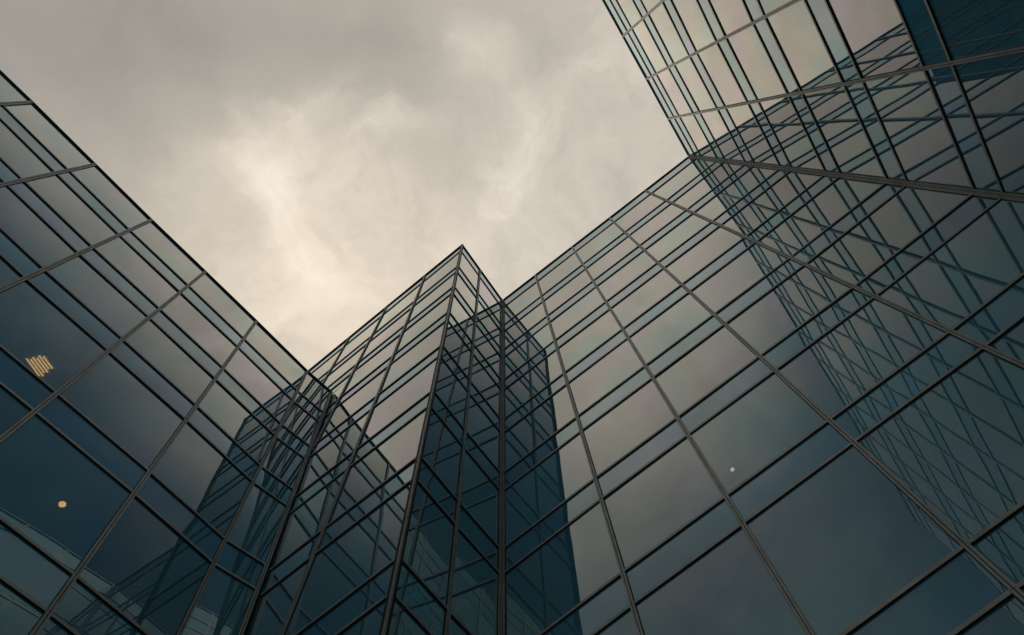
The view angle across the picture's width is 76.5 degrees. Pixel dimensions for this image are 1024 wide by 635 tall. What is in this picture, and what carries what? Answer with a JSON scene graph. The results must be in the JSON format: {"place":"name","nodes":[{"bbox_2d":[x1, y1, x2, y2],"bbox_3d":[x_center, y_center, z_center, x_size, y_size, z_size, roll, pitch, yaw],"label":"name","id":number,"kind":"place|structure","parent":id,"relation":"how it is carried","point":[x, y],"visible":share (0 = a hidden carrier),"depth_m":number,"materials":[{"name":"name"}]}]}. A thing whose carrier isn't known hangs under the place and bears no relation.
{"place":"outdoors","nodes":[
{"label":"outdoors","id":0,"kind":"place"},
{"bbox_2d":[0,0,687,369],"label":"sky","id":1,"kind":"structure","parent":0,"point":[317,159],"materials":[{"name":"grey"}]},
{"bbox_2d":[602,0,1023,197],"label":"glass office tower","id":2,"kind":"structure","parent":0,"point":[929,93],"depth_m":21.68,"materials":[{"name":"glass"}]},
{"bbox_2d":[633,20,666,71],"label":"window pane","id":3,"kind":"structure","parent":2,"relation":"in","point":[641,32],"depth_m":36.02,"materials":[{"name":"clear glass"}]},
{"bbox_2d":[649,4,687,62],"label":"window pane","id":4,"kind":"structure","parent":2,"relation":"in","point":[659,17],"depth_m":32.55,"materials":[{"name":"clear glass"}]},
{"bbox_2d":[657,69,690,114],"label":"window pane","id":5,"kind":"structure","parent":2,"relation":"in","point":[665,77],"depth_m":36.90,"materials":[{"name":"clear glass"}]},
{"bbox_2d":[672,0,714,50],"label":"window pane","id":6,"kind":"structure","parent":2,"relation":"in","point":[689,12],"depth_m":29.12,"materials":[{"name":"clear glass"}]},
{"bbox_2d":[675,58,714,110],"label":"window pane","id":7,"kind":"structure","parent":2,"relation":"in","point":[686,69],"depth_m":33.40,"materials":[{"name":"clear glass"}]},
{"bbox_2d":[681,115,715,157],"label":"window pane","id":8,"kind":"structure","parent":2,"relation":"in","point":[690,123],"depth_m":37.73,"materials":[{"name":"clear glass"}]},
{"bbox_2d":[701,111,742,160],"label":"window pane","id":9,"kind":"structure","parent":2,"relation":"in","point":[713,120],"depth_m":34.30,"materials":[{"name":"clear glass"}]},
{"bbox_2d":[698,45,745,105],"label":"window pane","id":10,"kind":"structure","parent":2,"relation":"in","point":[712,59],"depth_m":29.85,"materials":[{"name":"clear glass"}]},
{"bbox_2d":[709,0,750,34],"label":"window pane","id":11,"kind":"structure","parent":2,"relation":"in","point":[732,15],"depth_m":25.71,"materials":[{"name":"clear glass"}]},
{"bbox_2d":[727,105,777,164],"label":"window pane","id":12,"kind":"structure","parent":2,"relation":"in","point":[742,117],"depth_m":30.79,"materials":[{"name":"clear glass"}]},
{"bbox_2d":[727,26,785,98],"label":"window pane","id":13,"kind":"structure","parent":2,"relation":"in","point":[746,45],"depth_m":26.20,"materials":[{"name":"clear glass"}]},
{"bbox_2d":[759,97,822,169],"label":"window pane","id":14,"kind":"structure","parent":2,"relation":"in","point":[780,113],"depth_m":27.18,"materials":[{"name":"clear glass"}]},
{"bbox_2d":[767,0,840,89],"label":"window pane","id":15,"kind":"structure","parent":2,"relation":"in","point":[793,27],"depth_m":22.44,"materials":[{"name":"grey glass"}]},
{"bbox_2d":[804,86,884,177],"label":"window pane","id":16,"kind":"structure","parent":2,"relation":"in","point":[834,114],"depth_m":23.47,"materials":[{"name":"grey glass"}]},
{"bbox_2d":[828,0,920,77],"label":"window pane","id":17,"kind":"structure","parent":2,"relation":"in","point":[874,32],"depth_m":18.82,"materials":[{"name":"grey glass"}]},
{"bbox_2d":[864,71,970,187],"bbox_3d":[12.306,-5.671,19.801,0.235,2.871,4.126,-36,-73,0],"label":"window pane","id":18,"kind":"structure","parent":2,"relation":"in","point":[906,106],"depth_m":19.69,"materials":[{"name":"grey glass"}]},
{"bbox_2d":[929,0,1023,59],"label":"window pane","id":19,"kind":"structure","parent":2,"relation":"in","point":[967,27],"depth_m":15.35,"materials":[{"name":"blue glass"}]},
{"bbox_2d":[954,52,1023,193],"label":"window pane","id":20,"kind":"structure","parent":2,"relation":"in","point":[993,87],"depth_m":16.48,"materials":[{"name":"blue glass"}]},
{"label":"plaza paving","id":21,"kind":"structure","parent":0,"visible":0},
{"bbox_2d":[0,70,332,634],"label":"glass office block","id":22,"kind":"structure","parent":21,"relation":"on","point":[165,397],"depth_m":18.45,"materials":[{"name":"glass"}]},
{"bbox_2d":[0,386,29,434],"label":"window pane","id":23,"kind":"structure","parent":22,"relation":"in","point":[11,410],"depth_m":14.64,"materials":[{"name":"blue glass"}]},
{"bbox_2d":[0,582,42,634],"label":"window pane","id":24,"kind":"structure","parent":22,"relation":"in","point":[18,616],"depth_m":11.71,"materials":[{"name":"blue glass"}]},
{"bbox_2d":[0,120,51,177],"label":"window pane","id":25,"kind":"structure","parent":22,"relation":"in","point":[13,151],"depth_m":22.32,"materials":[{"name":"grey glass"}]},
{"bbox_2d":[0,186,75,266],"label":"window pane","id":26,"kind":"structure","parent":22,"relation":"in","point":[17,219],"depth_m":19.89,"materials":[{"name":"grey glass"}]},
{"bbox_2d":[5,104,91,167],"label":"window pane","id":27,"kind":"structure","parent":22,"relation":"in","point":[29,115],"depth_m":25.12,"materials":[{"name":"grey glass"}]},
{"bbox_2d":[0,281,104,389],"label":"window pane","id":28,"kind":"structure","parent":22,"relation":"in","point":[36,332],"depth_m":17.18,"materials":[{"name":"blue glass"}]},
{"bbox_2d":[0,415,129,570],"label":"window pane","id":29,"kind":"structure","parent":22,"relation":"in","point":[50,491],"depth_m":14.14,"materials":[{"name":"blue glass"}]},
{"bbox_2d":[27,175,115,244],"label":"window pane","id":30,"kind":"structure","parent":22,"relation":"in","point":[52,188],"depth_m":22.82,"materials":[{"name":"grey glass"}]},
{"bbox_2d":[48,256,145,336],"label":"window pane","id":31,"kind":"structure","parent":22,"relation":"in","point":[77,275],"depth_m":20.57,"materials":[{"name":"grey glass"}]},
{"bbox_2d":[72,166,148,227],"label":"window pane","id":32,"kind":"structure","parent":22,"relation":"in","point":[93,178],"depth_m":26.00,"materials":[{"name":"grey glass"}]},
{"bbox_2d":[61,354,182,467],"bbox_3d":[-10.658,2.514,18.003,0.125,3.051,3.052,-40,-73,1],"label":"window pane","id":33,"kind":"structure","parent":22,"relation":"in","point":[108,394],"depth_m":17.87,"materials":[{"name":"grey glass"}]},
{"bbox_2d":[96,237,177,306],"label":"window pane","id":34,"kind":"structure","parent":22,"relation":"in","point":[117,251],"depth_m":23.69,"materials":[{"name":"grey glass"}]},
{"bbox_2d":[79,497,209,634],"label":"window pane","id":35,"kind":"structure","parent":22,"relation":"in","point":[142,566],"depth_m":14.85,"materials":[{"name":"blue glass"}]},
{"bbox_2d":[133,222,202,282],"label":"window pane","id":36,"kind":"structure","parent":22,"relation":"in","point":[150,234],"depth_m":26.90,"materials":[{"name":"grey glass"}]},
{"bbox_2d":[126,320,212,402],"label":"window pane","id":37,"kind":"structure","parent":22,"relation":"in","point":[148,340],"depth_m":21.45,"materials":[{"name":"grey glass"}]},
{"bbox_2d":[162,294,235,365],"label":"window pane","id":38,"kind":"structure","parent":22,"relation":"in","point":[180,310],"depth_m":24.58,"materials":[{"name":"grey glass"}]},
{"bbox_2d":[153,423,249,535],"bbox_3d":[-8.935,4.628,18.859,0.157,3.050,2.851,-39,-73,1],"label":"window pane","id":39,"kind":"structure","parent":22,"relation":"in","point":[191,467],"depth_m":18.75,"materials":[{"name":"grey glass"}]},
{"bbox_2d":[182,567,253,634],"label":"window pane","id":40,"kind":"structure","parent":22,"relation":"in","point":[222,605],"depth_m":15.94,"materials":[{"name":"blue glass"}]},
{"bbox_2d":[191,274,253,335],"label":"window pane","id":41,"kind":"structure","parent":22,"relation":"in","point":[204,286],"depth_m":27.78,"materials":[{"name":"grey glass"}]},
{"bbox_2d":[199,382,272,462],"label":"window pane","id":42,"kind":"structure","parent":22,"relation":"in","point":[218,403],"depth_m":22.34,"materials":[{"name":"grey glass"}]},
{"bbox_2d":[228,485,285,561],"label":"window pane","id":43,"kind":"structure","parent":22,"relation":"in","point":[256,526],"depth_m":19.37,"materials":[{"name":"blue glass"}]},
{"bbox_2d":[225,349,290,420],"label":"window pane","id":44,"kind":"structure","parent":22,"relation":"in","point":[240,366],"depth_m":25.49,"materials":[{"name":"grey glass"}]},
{"bbox_2d":[246,324,304,388],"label":"window pane","id":45,"kind":"structure","parent":22,"relation":"in","point":[258,338],"depth_m":28.71,"materials":[{"name":"grey glass"}]},
{"bbox_2d":[263,438,303,486],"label":"window pane","id":46,"kind":"structure","parent":22,"relation":"in","point":[282,461],"depth_m":22.99,"materials":[{"name":"blue glass"}]},
{"bbox_2d":[284,403,317,443],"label":"window pane","id":47,"kind":"structure","parent":22,"relation":"in","point":[297,420],"depth_m":26.16,"materials":[{"name":"grey glass"}]},
{"bbox_2d":[299,373,328,409],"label":"window pane","id":48,"kind":"structure","parent":22,"relation":"in","point":[311,388],"depth_m":29.41,"materials":[{"name":"grey glass"}]},
{"bbox_2d":[243,244,502,634],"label":"glass office wing","id":49,"kind":"structure","parent":21,"relation":"on","point":[392,524],"depth_m":19.44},
{"bbox_2d":[247,561,308,634],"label":"window pane","id":50,"kind":"structure","parent":49,"relation":"in","point":[272,609],"depth_m":16.11,"materials":[{"name":"blue glass"}]},
{"bbox_2d":[270,472,344,567],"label":"window pane","id":51,"kind":"structure","parent":49,"relation":"in","point":[300,525],"depth_m":19.44,"materials":[{"name":"grey glass"}]},
{"bbox_2d":[296,412,368,494],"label":"window pane","id":52,"kind":"structure","parent":49,"relation":"in","point":[343,444],"depth_m":23.16,"materials":[{"name":"grey glass"}]},
{"bbox_2d":[285,484,409,634],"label":"window pane","id":53,"kind":"structure","parent":49,"relation":"in","point":[372,543],"depth_m":15.52,"materials":[{"name":"blue glass"}]},
{"bbox_2d":[320,368,386,438],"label":"window pane","id":54,"kind":"structure","parent":49,"relation":"in","point":[367,392],"depth_m":26.79,"materials":[{"name":"grey glass"}]},
{"bbox_2d":[341,600,385,634],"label":"window pane","id":55,"kind":"structure","parent":49,"relation":"in","point":[370,624],"depth_m":12.95,"materials":[{"name":"blue glass"}]},
{"bbox_2d":[329,410,425,522],"bbox_3d":[-3.894,4.340,19.410,3.884,2.870,0.017,-38,-73,1],"label":"window pane","id":56,"kind":"structure","parent":49,"relation":"in","point":[399,449],"depth_m":19.33,"materials":[{"name":"grey glass"}]},
{"bbox_2d":[359,359,436,445],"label":"window pane","id":57,"kind":"structure","parent":49,"relation":"in","point":[419,385],"depth_m":23.08,"materials":[{"name":"grey glass"}]},
{"bbox_2d":[389,600,427,634],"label":"window pane","id":58,"kind":"structure","parent":49,"relation":"in","point":[402,623],"depth_m":13.09,"materials":[{"name":"blue glass"}]},
{"bbox_2d":[380,323,443,391],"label":"window pane","id":59,"kind":"structure","parent":49,"relation":"in","point":[431,342],"depth_m":26.74,"materials":[{"name":"grey glass"}]},
{"bbox_2d":[396,301,448,351],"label":"window pane","id":60,"kind":"structure","parent":49,"relation":"in","point":[442,310],"depth_m":29.97,"materials":[{"name":"grey glass"}]},
{"bbox_2d":[403,484,453,604],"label":"window pane","id":61,"kind":"structure","parent":49,"relation":"in","point":[428,548],"depth_m":15.78,"materials":[{"name":"blue glass"}]},
{"bbox_2d":[408,274,454,320],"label":"window pane","id":62,"kind":"structure","parent":49,"relation":"in","point":[446,285],"depth_m":33.78,"materials":[{"name":"grey glass"}]},
{"bbox_2d":[423,410,461,496],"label":"window pane","id":63,"kind":"structure","parent":49,"relation":"in","point":[442,451],"depth_m":19.60,"materials":[{"name":"blue glass"}]},
{"bbox_2d":[436,360,466,425],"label":"window pane","id":64,"kind":"structure","parent":49,"relation":"in","point":[449,388],"depth_m":23.34,"materials":[{"name":"blue glass"}]},
{"bbox_2d":[444,324,470,376],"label":"window pane","id":65,"kind":"structure","parent":49,"relation":"in","point":[454,344],"depth_m":27.00,"materials":[{"name":"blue glass"}]},
{"bbox_2d":[451,530,497,634],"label":"window pane","id":66,"kind":"structure","parent":49,"relation":"in","point":[475,586],"depth_m":16.46,"materials":[{"name":"blue glass"}]},
{"bbox_2d":[461,451,498,543],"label":"window pane","id":67,"kind":"structure","parent":49,"relation":"in","point":[479,495],"depth_m":20.19,"materials":[{"name":"blue glass"}]},
{"bbox_2d":[467,396,498,468],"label":"window pane","id":68,"kind":"structure","parent":49,"relation":"in","point":[482,430],"depth_m":23.94,"materials":[{"name":"blue glass"}]},
{"bbox_2d":[471,357,499,415],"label":"window pane","id":69,"kind":"structure","parent":49,"relation":"in","point":[481,379],"depth_m":27.61,"materials":[{"name":"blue glass"}]},
{"bbox_2d":[475,325,499,375],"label":"window pane","id":70,"kind":"structure","parent":49,"relation":"in","point":[481,342],"depth_m":31.16,"materials":[{"name":"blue glass"}]},
{"bbox_2d":[501,156,1023,634],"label":"glass office building","id":71,"kind":"structure","parent":21,"relation":"on","point":[749,400],"depth_m":16.92,"materials":[{"name":"glass"}]},
{"bbox_2d":[504,283,539,322],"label":"window pane","id":72,"kind":"structure","parent":71,"relation":"in","point":[532,293],"depth_m":38.68,"materials":[{"name":"grey glass"}]},
{"bbox_2d":[505,303,545,346],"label":"window pane","id":73,"kind":"structure","parent":71,"relation":"in","point":[537,313],"depth_m":34.96,"materials":[{"name":"grey glass"}]},
{"bbox_2d":[505,324,552,376],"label":"window pane","id":74,"kind":"structure","parent":71,"relation":"in","point":[543,337],"depth_m":31.47,"materials":[{"name":"grey glass"}]},
{"bbox_2d":[505,351,561,416],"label":"window pane","id":75,"kind":"structure","parent":71,"relation":"in","point":[549,369],"depth_m":27.89,"materials":[{"name":"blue glass"}]},
{"bbox_2d":[505,386,574,469],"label":"window pane","id":76,"kind":"structure","parent":71,"relation":"in","point":[557,411],"depth_m":24.22,"materials":[{"name":"blue glass"}]},
{"bbox_2d":[505,434,592,543],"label":"window pane","id":77,"kind":"structure","parent":71,"relation":"in","point":[566,470],"depth_m":20.47,"materials":[{"name":"blue glass"}]},
{"bbox_2d":[538,253,580,293],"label":"window pane","id":78,"kind":"structure","parent":71,"relation":"in","point":[572,262],"depth_m":38.67,"materials":[{"name":"grey glass"}]},
{"bbox_2d":[506,502,619,634],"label":"window pane","id":79,"kind":"structure","parent":71,"relation":"in","point":[580,559],"depth_m":16.70,"materials":[{"name":"blue glass"}]},
{"bbox_2d":[544,270,590,313],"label":"window pane","id":80,"kind":"structure","parent":71,"relation":"in","point":[581,280],"depth_m":34.94,"materials":[{"name":"grey glass"}]},
{"bbox_2d":[551,288,603,337],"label":"window pane","id":81,"kind":"structure","parent":71,"relation":"in","point":[593,299],"depth_m":31.45,"materials":[{"name":"grey glass"}]},
{"bbox_2d":[559,310,619,370],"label":"window pane","id":82,"kind":"structure","parent":71,"relation":"in","point":[605,326],"depth_m":27.87,"materials":[{"name":"grey glass"}]},
{"bbox_2d":[576,223,622,262],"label":"window pane","id":83,"kind":"structure","parent":71,"relation":"in","point":[611,232],"depth_m":38.63,"materials":[{"name":"grey glass"}]},
{"bbox_2d":[569,340,642,413],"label":"window pane","id":84,"kind":"structure","parent":71,"relation":"in","point":[621,362],"depth_m":24.20,"materials":[{"name":"grey glass"}]},
{"bbox_2d":[587,237,636,278],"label":"window pane","id":85,"kind":"structure","parent":71,"relation":"in","point":[627,245],"depth_m":34.92,"materials":[{"name":"grey glass"}]},
{"bbox_2d":[597,609,637,634],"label":"window pane","id":86,"kind":"structure","parent":71,"relation":"in","point":[624,625],"depth_m":14.11,"materials":[{"name":"grey glass"}]},
{"bbox_2d":[598,251,655,299],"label":"window pane","id":87,"kind":"structure","parent":71,"relation":"in","point":[642,262],"depth_m":31.42,"materials":[{"name":"grey glass"}]},
{"bbox_2d":[584,380,674,474],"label":"window pane","id":88,"kind":"structure","parent":71,"relation":"in","point":[644,412],"depth_m":20.45,"materials":[{"name":"grey glass"}]},
{"bbox_2d":[615,194,663,230],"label":"window pane","id":89,"kind":"structure","parent":71,"relation":"in","point":[650,202],"depth_m":38.58,"materials":[{"name":"grey glass"}]},
{"bbox_2d":[612,270,678,326],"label":"window pane","id":90,"kind":"structure","parent":71,"relation":"in","point":[662,283],"depth_m":27.85,"materials":[{"name":"grey glass"}]},
{"bbox_2d":[630,204,683,243],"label":"window pane","id":91,"kind":"structure","parent":71,"relation":"in","point":[669,213],"depth_m":34.88,"materials":[{"name":"grey glass"}]},
{"bbox_2d":[604,438,721,567],"bbox_3d":[3.783,4.666,16.758,3.460,2.940,0.062,-37,-73,0],"label":"window pane","id":92,"kind":"structure","parent":71,"relation":"in","point":[676,487],"depth_m":16.62,"materials":[{"name":"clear glass"}]},
{"bbox_2d":[630,294,710,362],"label":"window pane","id":93,"kind":"structure","parent":71,"relation":"in","point":[687,313],"depth_m":24.18,"materials":[{"name":"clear glass"}]},
{"bbox_2d":[646,214,708,260],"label":"window pane","id":94,"kind":"structure","parent":71,"relation":"in","point":[693,223],"depth_m":31.38,"materials":[{"name":"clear glass"}]},
{"bbox_2d":[653,159,713,198],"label":"window pane","id":95,"kind":"structure","parent":71,"relation":"in","point":[696,167],"depth_m":38.53,"materials":[{"name":"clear glass"}]},
{"bbox_2d":[666,227,742,282],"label":"window pane","id":96,"kind":"structure","parent":71,"relation":"in","point":[721,239],"depth_m":27.82,"materials":[{"name":"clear glass"}]},
{"bbox_2d":[655,326,756,414],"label":"window pane","id":97,"kind":"structure","parent":71,"relation":"in","point":[721,355],"depth_m":20.43,"materials":[{"name":"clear glass"}]},
{"bbox_2d":[674,163,741,207],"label":"window pane","id":98,"kind":"structure","parent":71,"relation":"in","point":[723,171],"depth_m":34.83,"materials":[{"name":"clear glass"}]},
{"bbox_2d":[636,528,806,634],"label":"window pane","id":99,"kind":"structure","parent":71,"relation":"in","point":[729,590],"depth_m":13.25,"materials":[{"name":"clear glass"}]},
{"bbox_2d":[696,167,775,219],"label":"window pane","id":100,"kind":"structure","parent":71,"relation":"in","point":[753,177],"depth_m":31.34,"materials":[{"name":"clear glass"}]},
{"bbox_2d":[692,244,786,311],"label":"window pane","id":101,"kind":"structure","parent":71,"relation":"in","point":[756,261],"depth_m":24.15,"materials":[{"name":"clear glass"}]},
{"bbox_2d":[691,373,824,492],"bbox_3d":[6.211,2.865,16.741,3.463,2.940,0.043,-36,-73,0],"label":"window pane","id":102,"kind":"structure","parent":71,"relation":"in","point":[771,417],"depth_m":16.61,"materials":[{"name":"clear glass"}]},
{"bbox_2d":[723,172,820,234],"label":"window pane","id":103,"kind":"structure","parent":71,"relation":"in","point":[787,188],"depth_m":27.77,"materials":[{"name":"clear glass"}]},
{"bbox_2d":[728,267,848,353],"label":"window pane","id":104,"kind":"structure","parent":71,"relation":"in","point":[807,291],"depth_m":20.40,"materials":[{"name":"grey glass"}]},
{"bbox_2d":[760,178,881,255],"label":"window pane","id":105,"kind":"structure","parent":71,"relation":"in","point":[842,195],"depth_m":24.10,"materials":[{"name":"grey glass"}]},
{"bbox_2d":[747,446,959,634],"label":"window pane","id":106,"kind":"structure","parent":71,"relation":"in","point":[846,539],"depth_m":12.40,"materials":[{"name":"blue glass"}]},
{"bbox_2d":[779,299,944,416],"bbox_3d":[8.816,0.941,16.724,3.888,2.940,0.044,-36,-73,0],"label":"window pane","id":107,"kind":"structure","parent":71,"relation":"in","point":[876,340],"depth_m":16.58,"materials":[{"name":"grey glass"}]},
{"bbox_2d":[809,187,968,284],"bbox_3d":[11.679,-2.671,20.457,4.712,2.870,0.050,-38,-73,1],"label":"window pane","id":108,"kind":"structure","parent":71,"relation":"in","point":[911,211],"depth_m":20.36,"materials":[{"name":"grey glass"}]},
{"bbox_2d":[858,351,1023,540],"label":"window pane","id":109,"kind":"structure","parent":71,"relation":"in","point":[958,447],"depth_m":12.78,"materials":[{"name":"blue glass"}]},
{"bbox_2d":[879,200,1023,327],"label":"window pane","id":110,"kind":"structure","parent":71,"relation":"in","point":[987,255],"depth_m":16.79,"materials":[{"name":"blue glass"}]},
{"bbox_2d":[960,596,1023,634],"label":"window pane","id":111,"kind":"structure","parent":71,"relation":"in","point":[1007,619],"depth_m":9.81,"materials":[{"name":"blue glass"}]},
{"bbox_2d":[990,320,1023,361],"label":"window pane","id":112,"kind":"structure","parent":71,"relation":"in","point":[1011,343],"depth_m":13.99,"materials":[{"name":"blue glass"}]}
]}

